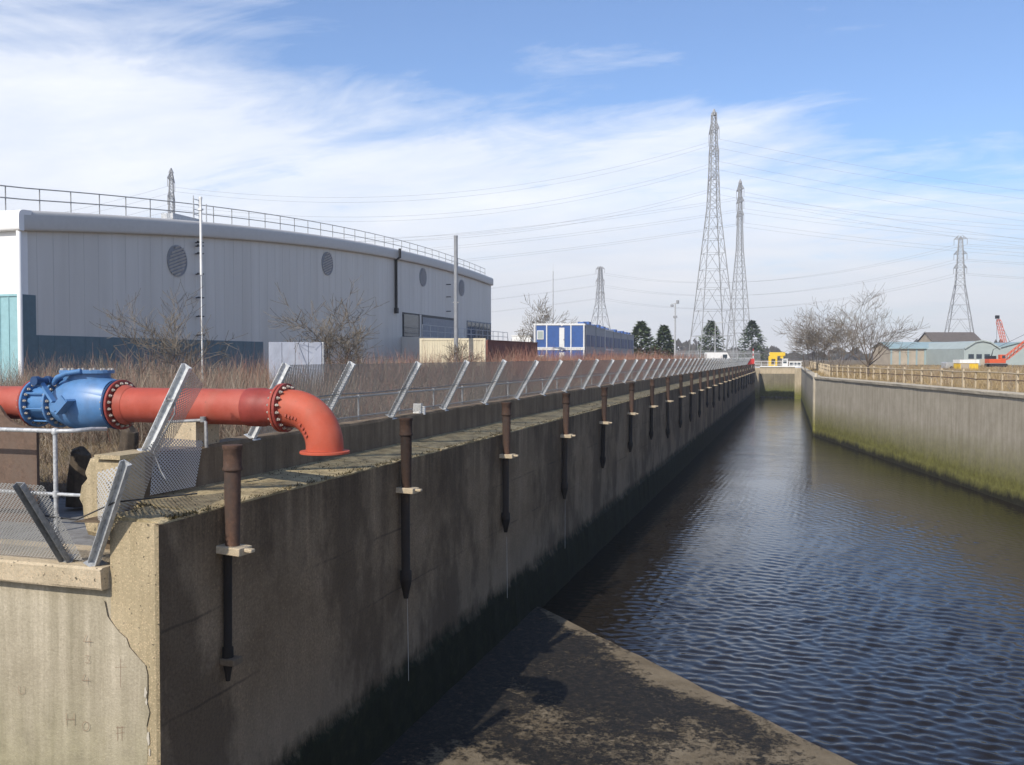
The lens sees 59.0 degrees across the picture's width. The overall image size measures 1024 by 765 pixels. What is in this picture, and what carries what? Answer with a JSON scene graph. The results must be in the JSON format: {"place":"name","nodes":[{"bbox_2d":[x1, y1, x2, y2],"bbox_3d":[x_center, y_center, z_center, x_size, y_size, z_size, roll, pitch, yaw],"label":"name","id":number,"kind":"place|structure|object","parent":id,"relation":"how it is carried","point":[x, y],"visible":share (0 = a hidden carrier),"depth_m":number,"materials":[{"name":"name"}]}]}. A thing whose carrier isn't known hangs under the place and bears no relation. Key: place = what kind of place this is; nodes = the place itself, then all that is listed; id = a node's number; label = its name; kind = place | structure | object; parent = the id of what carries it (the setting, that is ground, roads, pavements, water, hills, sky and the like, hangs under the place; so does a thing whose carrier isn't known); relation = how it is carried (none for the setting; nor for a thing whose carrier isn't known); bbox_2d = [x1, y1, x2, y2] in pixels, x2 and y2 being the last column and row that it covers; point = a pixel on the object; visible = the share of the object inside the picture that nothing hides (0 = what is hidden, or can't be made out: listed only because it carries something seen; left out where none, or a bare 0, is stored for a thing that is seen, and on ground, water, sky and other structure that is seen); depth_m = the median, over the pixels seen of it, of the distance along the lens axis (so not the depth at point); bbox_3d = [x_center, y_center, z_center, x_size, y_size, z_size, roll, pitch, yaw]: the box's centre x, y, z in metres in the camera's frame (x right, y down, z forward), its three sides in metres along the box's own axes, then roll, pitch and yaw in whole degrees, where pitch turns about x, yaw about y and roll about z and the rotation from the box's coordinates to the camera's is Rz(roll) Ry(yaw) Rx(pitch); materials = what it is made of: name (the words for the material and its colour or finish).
{"place":"outdoors","nodes":[
{"label":"outdoors","id":0,"kind":"place"},
{"bbox_2d":[0,496,94,545],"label":"landing paving","id":1,"kind":"structure","parent":0,"point":[78,533],"depth_m":15.52,"materials":[{"name":"concrete"}]},
{"bbox_2d":[0,405,39,522],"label":"pipe saddle","id":2,"kind":"object","parent":1,"relation":"on","point":[19,457],"visible":0.76,"depth_m":15.90,"materials":[{"name":"brown metal"}]},
{"bbox_2d":[0,381,33,426],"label":"red pipe","id":3,"kind":"object","parent":2,"relation":"on","point":[9,399],"visible":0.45,"depth_m":16.21,"materials":[{"name":"metal"}]},
{"bbox_2d":[0,427,106,531],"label":"landing handrail","id":4,"kind":"object","parent":1,"relation":"on","point":[55,493],"visible":0.88,"depth_m":15.00,"materials":[{"name":"metal"}]},
{"bbox_2d":[65,446,90,507],"bbox_3d":[-8.275,1.783,17.268,0.469,1.153,0.456,1,2,17],"label":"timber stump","id":5,"kind":"object","parent":1,"relation":"on","point":[80,457],"visible":0.81,"depth_m":17.08,"materials":[{"name":"wood"}]},
{"bbox_2d":[0,365,755,764],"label":"dock wall","id":6,"kind":"structure","parent":0,"point":[118,655],"depth_m":16.65,"materials":[{"name":"concrete"}]},
{"bbox_2d":[0,428,196,566],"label":"corner fence","id":7,"kind":"object","parent":6,"relation":"on","point":[31,505],"visible":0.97,"depth_m":12.47,"materials":[{"name":"metal"}]},
{"bbox_2d":[159,422,218,446],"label":"support block","id":8,"kind":"structure","parent":6,"relation":"on","point":[191,431],"depth_m":15.08,"materials":[{"name":"concrete"}]},
{"bbox_2d":[166,416,207,447],"bbox_3d":[-5.418,0.815,15.053,0.842,0.511,0.095,1,2,17],"label":"bent rail","id":9,"kind":"object","parent":8,"relation":"on","point":[202,419],"visible":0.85,"depth_m":14.93,"materials":[{"name":"metal"}]},
{"bbox_2d":[103,380,282,431],"bbox_3d":[-5.285,0.399,15.314,3.340,0.870,0.870,1,2,17],"label":"red pipe","id":10,"kind":"object","parent":8,"relation":"on","point":[127,404],"visible":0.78,"depth_m":15.04,"materials":[{"name":"metal"}]},
{"bbox_2d":[19,368,116,428],"bbox_3d":[-7.740,0.301,15.968,1.922,1.110,1.175,1,2,17],"label":"check valve","id":11,"kind":"object","parent":10,"relation":"attached to","point":[70,397],"visible":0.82,"depth_m":15.68,"materials":[{"name":"blue paint"}]},
{"bbox_2d":[271,383,349,455],"bbox_3d":[-3.211,0.580,14.665,1.192,1.125,0.800,1,2,17],"label":"red elbow","id":12,"kind":"object","parent":10,"relation":"attached to","point":[312,419],"visible":1,"depth_m":14.45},
{"bbox_2d":[216,444,254,680],"bbox_3d":[-4.125,2.723,13.595,0.555,3.570,0.343,1,1,17],"label":"drain pipe","id":13,"kind":"object","parent":6,"relation":"attached to","point":[231,546],"visible":1,"depth_m":13.53,"materials":[{"name":"metal"}]},
{"bbox_2d":[396,417,421,680],"bbox_3d":[-2.208,3.637,19.666,0.556,5.740,0.352,0,1,18],"label":"drain pipe","id":14,"kind":"object","parent":6,"relation":"attached to","point":[405,489],"visible":1,"depth_m":19.60,"materials":[{"name":"metal"}]},
{"bbox_2d":[124,382,697,519],"bbox_3d":[5.281,0.890,46.063,1.263,0.164,70.084,1,2,17],"label":"moss","id":15,"kind":"object","parent":6,"relation":"on","point":[207,509],"visible":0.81,"depth_m":16.84,"materials":[{"name":"plant"}]},
{"bbox_2d":[413,403,424,414],"bbox_3d":[-2.454,1.132,24.023,0.310,1.150,0.151,1,2,17],"label":"junction box","id":16,"kind":"object","parent":6,"relation":"on","point":[422,410],"visible":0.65,"depth_m":23.96,"materials":[{"name":"white paint"}]},
{"bbox_2d":[137,358,750,494],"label":"leaning fence","id":17,"kind":"object","parent":6,"relation":"on","point":[399,396],"visible":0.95,"depth_m":22.05,"materials":[{"name":"metal"}]},
{"bbox_2d":[499,402,518,532],"bbox_3d":[-0.077,3.447,26.442,0.554,5.740,0.350,0,1,17],"label":"drain pipe","id":18,"kind":"object","parent":6,"relation":"attached to","point":[506,455],"visible":1,"depth_m":26.37,"materials":[{"name":"metal"}]},
{"bbox_2d":[560,393,575,498],"bbox_3d":[2.045,3.257,33.236,0.557,5.740,0.357,1,2,17],"label":"drain pipe","id":19,"kind":"object","parent":6,"relation":"attached to","point":[565,435],"visible":1,"depth_m":33.14,"materials":[{"name":"metal"}]},
{"bbox_2d":[599,387,611,467],"bbox_3d":[4.121,1.992,39.749,0.557,3.576,0.358,1,2,17],"label":"drain pipe","id":20,"kind":"object","parent":6,"relation":"attached to","point":[604,395],"visible":1,"depth_m":39.69,"materials":[{"name":"metal"}]},
{"bbox_2d":[627,383,638,451],"bbox_3d":[6.194,1.792,46.313,0.554,3.551,0.341,0,2,13],"label":"drain pipe","id":21,"kind":"object","parent":6,"relation":"attached to","point":[631,413],"visible":1,"depth_m":46.25,"materials":[{"name":"metal"}]},
{"bbox_2d":[649,380,657,439],"bbox_3d":[8.261,1.592,52.866,0.559,3.516,0.357,1,2,17],"label":"drain pipe","id":22,"kind":"object","parent":6,"relation":"attached to","point":[652,405],"visible":1,"depth_m":52.80,"materials":[{"name":"metal"}]},
{"bbox_2d":[665,377,671,437],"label":"drain pipe","id":23,"kind":"object","parent":6,"relation":"attached to","point":[667,400],"visible":1,"depth_m":59.37,"materials":[{"name":"metal"}]},
{"bbox_2d":[678,375,685,427],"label":"drain pipe","id":24,"kind":"object","parent":6,"relation":"attached to","point":[680,396],"visible":1,"depth_m":65.94,"materials":[{"name":"metal"}]},
{"bbox_2d":[689,373,695,421],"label":"drain pipe","id":25,"kind":"object","parent":6,"relation":"attached to","point":[691,392],"visible":1,"depth_m":72.49,"materials":[{"name":"metal"}]},
{"bbox_2d":[698,372,702,417],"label":"drain pipe","id":26,"kind":"object","parent":6,"relation":"attached to","point":[700,389],"visible":1,"depth_m":79.05,"materials":[{"name":"metal"}]},
{"bbox_2d":[706,371,711,407],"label":"drain pipe","id":27,"kind":"object","parent":6,"relation":"attached to","point":[707,381],"visible":1,"depth_m":85.60,"materials":[{"name":"metal"}]},
{"bbox_2d":[712,370,717,407],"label":"drain pipe","id":28,"kind":"object","parent":6,"relation":"attached to","point":[713,385],"visible":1,"depth_m":92.17,"materials":[{"name":"metal"}]},
{"bbox_2d":[718,369,722,400],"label":"drain pipe","id":29,"kind":"object","parent":6,"relation":"attached to","point":[719,377],"visible":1,"depth_m":98.72,"materials":[{"name":"metal"}]},
{"bbox_2d":[723,368,727,400],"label":"drain pipe","id":30,"kind":"object","parent":6,"relation":"attached to","point":[724,373],"visible":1,"depth_m":105.29,"materials":[{"name":"metal"}]},
{"bbox_2d":[755,361,801,398],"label":"dock gate","id":31,"kind":"structure","parent":6,"relation":"attached to","point":[781,381],"depth_m":188.74,"materials":[{"name":"concrete"}]},
{"bbox_2d":[0,0,1023,367],"label":"sky","id":32,"kind":"structure","parent":0,"point":[309,102],"materials":[{"name":"blue"}]},
{"bbox_2d":[39,358,1021,496],"bbox_3d":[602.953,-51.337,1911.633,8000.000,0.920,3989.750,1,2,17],"label":"ground","id":33,"kind":"structure","parent":0,"point":[852,362],"depth_m":21.39,"materials":[{"name":"concrete"}]},
{"bbox_2d":[118,425,138,450],"bbox_3d":[-8.313,1.468,19.559,0.474,1.120,0.456,1,2,17],"label":"timber stump","id":34,"kind":"object","parent":33,"relation":"on","point":[129,438],"visible":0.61,"depth_m":19.39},
{"bbox_2d":[84,279,247,387],"bbox_3d":[-10.512,-0.880,26.820,3.675,4.475,4.819,-2,2,-43],"label":"bare shrub","id":35,"kind":"object","parent":33,"relation":"on","point":[173,346],"visible":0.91,"depth_m":26.89,"materials":[{"name":"brown plant"}]},
{"bbox_2d":[167,168,174,212],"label":"pylon","id":36,"kind":"object","parent":33,"relation":"on","point":[170,195],"visible":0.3,"depth_m":203.43,"materials":[{"name":"metal"}]},
{"bbox_2d":[198,197,202,378],"bbox_3d":[-15.060,-4.006,43.905,0.180,9.940,0.180,1,2,17],"label":"vent pole","id":37,"kind":"object","parent":33,"relation":"on","point":[200,209],"visible":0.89,"depth_m":43.79,"materials":[{"name":"metal"}]},
{"bbox_2d":[0,185,507,384],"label":"warehouse","id":38,"kind":"structure","parent":33,"relation":"on","point":[63,275],"depth_m":54.25,"materials":[{"name":"grey metal"}]},
{"bbox_2d":[467,320,490,339],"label":"window","id":39,"kind":"structure","parent":38,"relation":"in","point":[479,326],"depth_m":105.36,"materials":[{"name":"grey glass"}]},
{"bbox_2d":[269,342,323,386],"bbox_3d":[-9.775,-0.495,41.053,2.499,2.680,0.152,0,2,0],"label":"hoarding","id":40,"kind":"object","parent":33,"relation":"on","point":[278,350],"visible":0.43,"depth_m":40.96,"materials":[{"name":"metal"}]},
{"bbox_2d":[263,276,388,385],"bbox_3d":[-8.418,-2.050,42.908,5.694,5.919,5.984,1,2,17],"label":"bare shrub","id":41,"kind":"object","parent":33,"relation":"on","point":[329,337],"visible":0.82,"depth_m":42.10,"materials":[{"name":"brown plant"}]},
{"bbox_2d":[1,339,730,441],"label":"red scrub","id":42,"kind":"object","parent":33,"relation":"on","point":[565,357],"visible":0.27,"depth_m":51.48,"materials":[{"name":"plant"}]},
{"bbox_2d":[0,345,732,503],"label":"bramble","id":43,"kind":"object","parent":33,"relation":"on","point":[114,434],"visible":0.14,"depth_m":27.80,"materials":[{"name":"plant"}]},
{"bbox_2d":[419,338,485,369],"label":"container","id":44,"kind":"object","parent":33,"relation":"on","point":[435,344],"visible":0.51,"depth_m":73.93,"materials":[{"name":"metal"}]},
{"bbox_2d":[453,235,458,358],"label":"steel post","id":45,"kind":"object","parent":33,"relation":"on","point":[455,302],"visible":0.82,"depth_m":71.71,"materials":[{"name":"metal"}]},
{"bbox_2d":[440,339,484,372],"bbox_3d":[-3.165,-1.321,60.353,3.511,3.479,3.219,1,2,17],"label":"bare shrub","id":46,"kind":"object","parent":33,"relation":"on","point":[456,352],"visible":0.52,"depth_m":60.30,"materials":[{"name":"brown plant"}]},
{"bbox_2d":[486,340,537,363],"bbox_3d":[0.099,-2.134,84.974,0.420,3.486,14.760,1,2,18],"label":"shipping container","id":47,"kind":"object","parent":33,"relation":"on","point":[497,344],"depth_m":83.01,"materials":[{"name":"metal"}]},
{"bbox_2d":[511,335,532,341],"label":"white container","id":48,"kind":"object","parent":33,"relation":"on","point":[514,337],"visible":0.2,"depth_m":164.41,"materials":[{"name":"paint"}]},
{"bbox_2d":[320,363,730,419],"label":"handrail","id":49,"kind":"object","parent":33,"relation":"on","point":[379,394],"visible":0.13,"depth_m":29.02,"materials":[{"name":"metal"}]},
{"bbox_2d":[508,295,579,341],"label":"bare tree","id":50,"kind":"object","parent":33,"relation":"on","point":[539,321],"visible":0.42,"depth_m":149.60,"materials":[{"name":"brown plant"}]},
{"bbox_2d":[552,271,553,323],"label":"radio mast","id":51,"kind":"object","parent":33,"relation":"on","point":[553,298],"visible":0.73,"depth_m":199.50,"materials":[{"name":"metal"}]},
{"bbox_2d":[537,348,584,361],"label":"site cabin","id":52,"kind":"object","parent":33,"relation":"on","point":[553,350],"visible":0.33,"depth_m":111.95,"materials":[{"name":"metal"}]},
{"bbox_2d":[533,324,584,347],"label":"site cabin","id":53,"kind":"object","parent":52,"relation":"on","point":[558,335],"visible":0.92,"depth_m":111.89,"materials":[{"name":"metal"}]},
{"bbox_2d":[537,330,543,338],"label":"window","id":54,"kind":"structure","parent":53,"relation":"in","point":[540,333],"depth_m":111.81,"materials":[{"name":"glass"}]},
{"bbox_2d":[559,328,563,346],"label":"door","id":55,"kind":"structure","parent":53,"relation":"in","point":[561,330],"depth_m":111.83,"materials":[{"name":"white paint"}]},
{"bbox_2d":[578,321,595,359],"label":"site cabin","id":56,"kind":"object","parent":33,"relation":"on","point":[590,337],"visible":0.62,"depth_m":114.75,"materials":[{"name":"metal"}]},
{"bbox_2d":[594,325,604,358],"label":"site cabin","id":57,"kind":"object","parent":33,"relation":"on","point":[600,337],"visible":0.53,"depth_m":122.13,"materials":[{"name":"metal"}]},
{"bbox_2d":[591,266,610,328],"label":"pylon","id":58,"kind":"object","parent":33,"relation":"on","point":[600,276],"visible":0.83,"depth_m":448.48,"materials":[{"name":"metal"}]},
{"bbox_2d":[601,326,613,357],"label":"site cabin","id":59,"kind":"object","parent":33,"relation":"on","point":[608,338],"visible":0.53,"depth_m":128.18,"materials":[{"name":"metal"}]},
{"bbox_2d":[610,329,620,357],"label":"site cabin","id":60,"kind":"object","parent":33,"relation":"on","point":[616,341],"visible":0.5,"depth_m":135.59,"materials":[{"name":"metal"}]},
{"bbox_2d":[617,331,627,356],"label":"site cabin","id":61,"kind":"object","parent":33,"relation":"on","point":[624,343],"visible":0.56,"depth_m":142.12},
{"bbox_2d":[624,332,633,358],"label":"site cabin","id":62,"kind":"object","parent":33,"relation":"on","point":[630,342],"visible":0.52,"depth_m":148.18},
{"bbox_2d":[631,320,658,358],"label":"conifer","id":63,"kind":"object","parent":33,"relation":"on","point":[640,328],"visible":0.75,"depth_m":178.88,"materials":[{"name":"green plant"}]},
{"bbox_2d":[650,324,676,357],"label":"conifer","id":64,"kind":"object","parent":33,"relation":"on","point":[665,339],"visible":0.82,"depth_m":184.01,"materials":[{"name":"green plant"}]},
{"bbox_2d":[670,300,678,357],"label":"camera post","id":65,"kind":"object","parent":33,"relation":"on","point":[672,305],"visible":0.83,"depth_m":169.68,"materials":[{"name":"metal"}]},
{"bbox_2d":[642,350,759,363],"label":"palisade fence","id":66,"kind":"object","parent":33,"relation":"on","point":[748,353],"visible":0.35,"depth_m":197.44,"materials":[{"name":"metal"}]},
{"bbox_2d":[697,320,725,358],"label":"conifer","id":67,"kind":"object","parent":33,"relation":"on","point":[711,327],"visible":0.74,"depth_m":238.93,"materials":[{"name":"green plant"}]},
{"bbox_2d":[688,109,737,360],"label":"pylon","id":68,"kind":"object","parent":33,"relation":"on","point":[711,132],"visible":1,"depth_m":218.31,"materials":[{"name":"metal"}]},
{"bbox_2d":[67,139,1022,211],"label":"power cable","id":69,"kind":"object","parent":68,"relation":"hanging from","point":[527,183],"visible":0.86,"depth_m":209.18,"materials":[{"name":"metal"}]},
{"bbox_2d":[89,146,1020,213],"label":"power cable","id":70,"kind":"object","parent":68,"relation":"hanging from","point":[551,184],"visible":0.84,"depth_m":217.29,"materials":[{"name":"metal"}]},
{"bbox_2d":[127,161,1023,216],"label":"power cable","id":71,"kind":"object","parent":68,"relation":"hanging from","point":[591,193],"visible":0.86,"depth_m":211.05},
{"bbox_2d":[335,187,1023,239],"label":"power cable","id":72,"kind":"object","parent":68,"relation":"hanging from","point":[660,202],"visible":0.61,"depth_m":211.84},
{"bbox_2d":[359,192,1018,245],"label":"power cable","id":73,"kind":"object","parent":68,"relation":"hanging from","point":[659,205],"visible":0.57,"depth_m":218.75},
{"bbox_2d":[704,352,731,363],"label":"parked van","id":74,"kind":"object","parent":33,"relation":"on","point":[716,355],"visible":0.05,"depth_m":147.95,"materials":[{"name":"white paint"}]},
{"bbox_2d":[726,179,751,358],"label":"pylon","id":75,"kind":"object","parent":33,"relation":"on","point":[740,188],"visible":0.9,"depth_m":298.36,"materials":[{"name":"metal"}]},
{"bbox_2d":[370,196,1016,240],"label":"power cable","id":76,"kind":"object","parent":75,"relation":"hanging from","point":[712,201],"visible":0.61,"depth_m":292.32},
{"bbox_2d":[418,212,1014,251],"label":"power cable","id":77,"kind":"object","parent":75,"relation":"hanging from","point":[714,215],"visible":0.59,"depth_m":299.32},
{"bbox_2d":[452,226,1012,262],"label":"power cable","id":78,"kind":"object","parent":75,"relation":"hanging from","point":[725,227],"visible":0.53,"depth_m":299.55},
{"bbox_2d":[451,223,1018,260],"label":"power cable","id":79,"kind":"object","parent":75,"relation":"hanging from","point":[733,224],"visible":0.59,"depth_m":292.85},
{"bbox_2d":[736,320,767,359],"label":"conifer","id":80,"kind":"object","parent":33,"relation":"on","point":[752,326],"visible":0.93,"depth_m":249.07,"materials":[{"name":"green plant"}]},
{"bbox_2d":[768,352,784,365],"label":"lifting frame","id":81,"kind":"object","parent":33,"relation":"on","point":[772,356],"visible":0.84,"depth_m":191.07,"materials":[{"name":"yellow paint"}]},
{"bbox_2d":[634,338,1003,359],"bbox_3d":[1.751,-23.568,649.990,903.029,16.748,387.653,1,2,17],"label":"treeline","id":82,"kind":"object","parent":33,"relation":"on","point":[683,346],"visible":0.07,"depth_m":578.03,"materials":[{"name":"plant"}]},
{"bbox_2d":[872,342,932,364],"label":"teal shed","id":83,"kind":"structure","parent":33,"relation":"on","point":[916,357],"depth_m":234.94,"materials":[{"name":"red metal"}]},
{"bbox_2d":[944,235,973,331],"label":"pylon","id":84,"kind":"object","parent":33,"relation":"on","point":[956,272],"visible":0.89,"depth_m":348.49,"materials":[{"name":"metal"}]},
{"bbox_2d":[497,273,1010,311],"bbox_3d":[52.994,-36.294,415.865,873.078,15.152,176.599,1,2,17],"label":"power cable","id":85,"kind":"object","parent":84,"relation":"hanging from","point":[768,307],"visible":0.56,"depth_m":389.43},
{"bbox_2d":[495,245,1014,287],"bbox_3d":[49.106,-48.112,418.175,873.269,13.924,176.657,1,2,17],"label":"power cable","id":86,"kind":"object","parent":84,"relation":"hanging from","point":[786,278],"visible":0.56,"depth_m":386.17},
{"bbox_2d":[492,274,1018,311],"bbox_3d":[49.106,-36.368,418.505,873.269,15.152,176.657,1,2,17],"label":"power cable","id":87,"kind":"object","parent":84,"relation":"hanging from","point":[775,306],"visible":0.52,"depth_m":387.24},
{"bbox_2d":[494,259,1017,299],"bbox_3d":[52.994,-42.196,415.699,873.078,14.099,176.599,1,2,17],"label":"power cable","id":88,"kind":"object","parent":84,"relation":"hanging from","point":[775,293],"visible":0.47,"depth_m":398.94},
{"bbox_2d":[491,244,1023,288],"bbox_3d":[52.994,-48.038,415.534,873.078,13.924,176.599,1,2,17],"label":"power cable","id":89,"kind":"object","parent":84,"relation":"hanging from","point":[769,280],"visible":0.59,"depth_m":407.73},
{"bbox_2d":[498,260,1023,298],"bbox_3d":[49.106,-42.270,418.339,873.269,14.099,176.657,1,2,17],"label":"power cable","id":90,"kind":"object","parent":84,"relation":"hanging from","point":[770,293],"visible":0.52,"depth_m":389.40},
{"bbox_2d":[926,340,1000,364],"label":"gable shed","id":91,"kind":"structure","parent":33,"relation":"on","point":[937,353],"depth_m":217.63,"materials":[{"name":"grey metal"}]},
{"bbox_2d":[995,315,1008,342],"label":"crane boom","id":92,"kind":"object","parent":33,"relation":"on","point":[997,317],"visible":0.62,"depth_m":249.58,"materials":[{"name":"red paint"}]},
{"bbox_2d":[984,335,1023,366],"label":"crawler crane","id":93,"kind":"object","parent":33,"relation":"on","point":[993,359],"visible":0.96,"depth_m":179.29,"materials":[{"name":"red metal"}]},
{"bbox_2d":[994,342,1023,364],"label":"teal shed","id":94,"kind":"structure","parent":33,"relation":"on","point":[1017,358],"depth_m":224.90,"materials":[{"name":"metal"}]},
{"bbox_2d":[371,607,856,764],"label":"apron slab","id":95,"kind":"structure","parent":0,"point":[538,686],"depth_m":20.54,"materials":[{"name":"concrete"}]},
{"bbox_2d":[543,397,1023,764],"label":"water","id":96,"kind":"structure","parent":0,"point":[773,560],"depth_m":31.92,"materials":[{"name":"blue liquid"}]},
{"bbox_2d":[801,367,1023,506],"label":"dock wall","id":97,"kind":"structure","parent":96,"relation":"in","point":[971,438],"depth_m":64.16,"materials":[{"name":"concrete"}]},
{"bbox_2d":[805,364,1023,392],"bbox_3d":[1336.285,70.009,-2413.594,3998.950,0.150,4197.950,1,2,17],"label":"field","id":98,"kind":"structure","parent":0,"point":[970,383],"depth_m":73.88,"materials":[{"name":"plant"}]},
{"bbox_2d":[771,298,858,372],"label":"bare thicket","id":99,"kind":"object","parent":98,"relation":"on","point":[813,347],"visible":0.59,"depth_m":132.02,"materials":[{"name":"brown plant"}]},
{"bbox_2d":[784,307,881,369],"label":"bare thicket","id":100,"kind":"object","parent":98,"relation":"on","point":[847,340],"visible":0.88,"depth_m":126.11,"materials":[{"name":"brown plant"}]},
{"bbox_2d":[826,281,929,375],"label":"bare tree","id":101,"kind":"object","parent":98,"relation":"on","point":[877,338],"visible":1,"depth_m":94.81,"materials":[{"name":"brown plant"}]},
{"bbox_2d":[810,361,1023,391],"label":"bank fence","id":102,"kind":"object","parent":98,"relation":"on","point":[821,367],"visible":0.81,"depth_m":70.32,"materials":[{"name":"wood"}]},
{"bbox_2d":[941,362,953,368],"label":"parked car","id":103,"kind":"object","parent":98,"relation":"on","point":[947,364],"visible":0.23,"depth_m":142.98,"materials":[{"name":"metal"}]},
{"bbox_2d":[953,360,978,369],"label":"yellow hut","id":104,"kind":"object","parent":98,"relation":"on","point":[965,364],"visible":0.76,"depth_m":139.97,"materials":[{"name":"paint"}]},
{"bbox_2d":[917,332,980,341],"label":"brown roof shed","id":105,"kind":"structure","parent":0,"point":[946,336],"depth_m":302.75,"materials":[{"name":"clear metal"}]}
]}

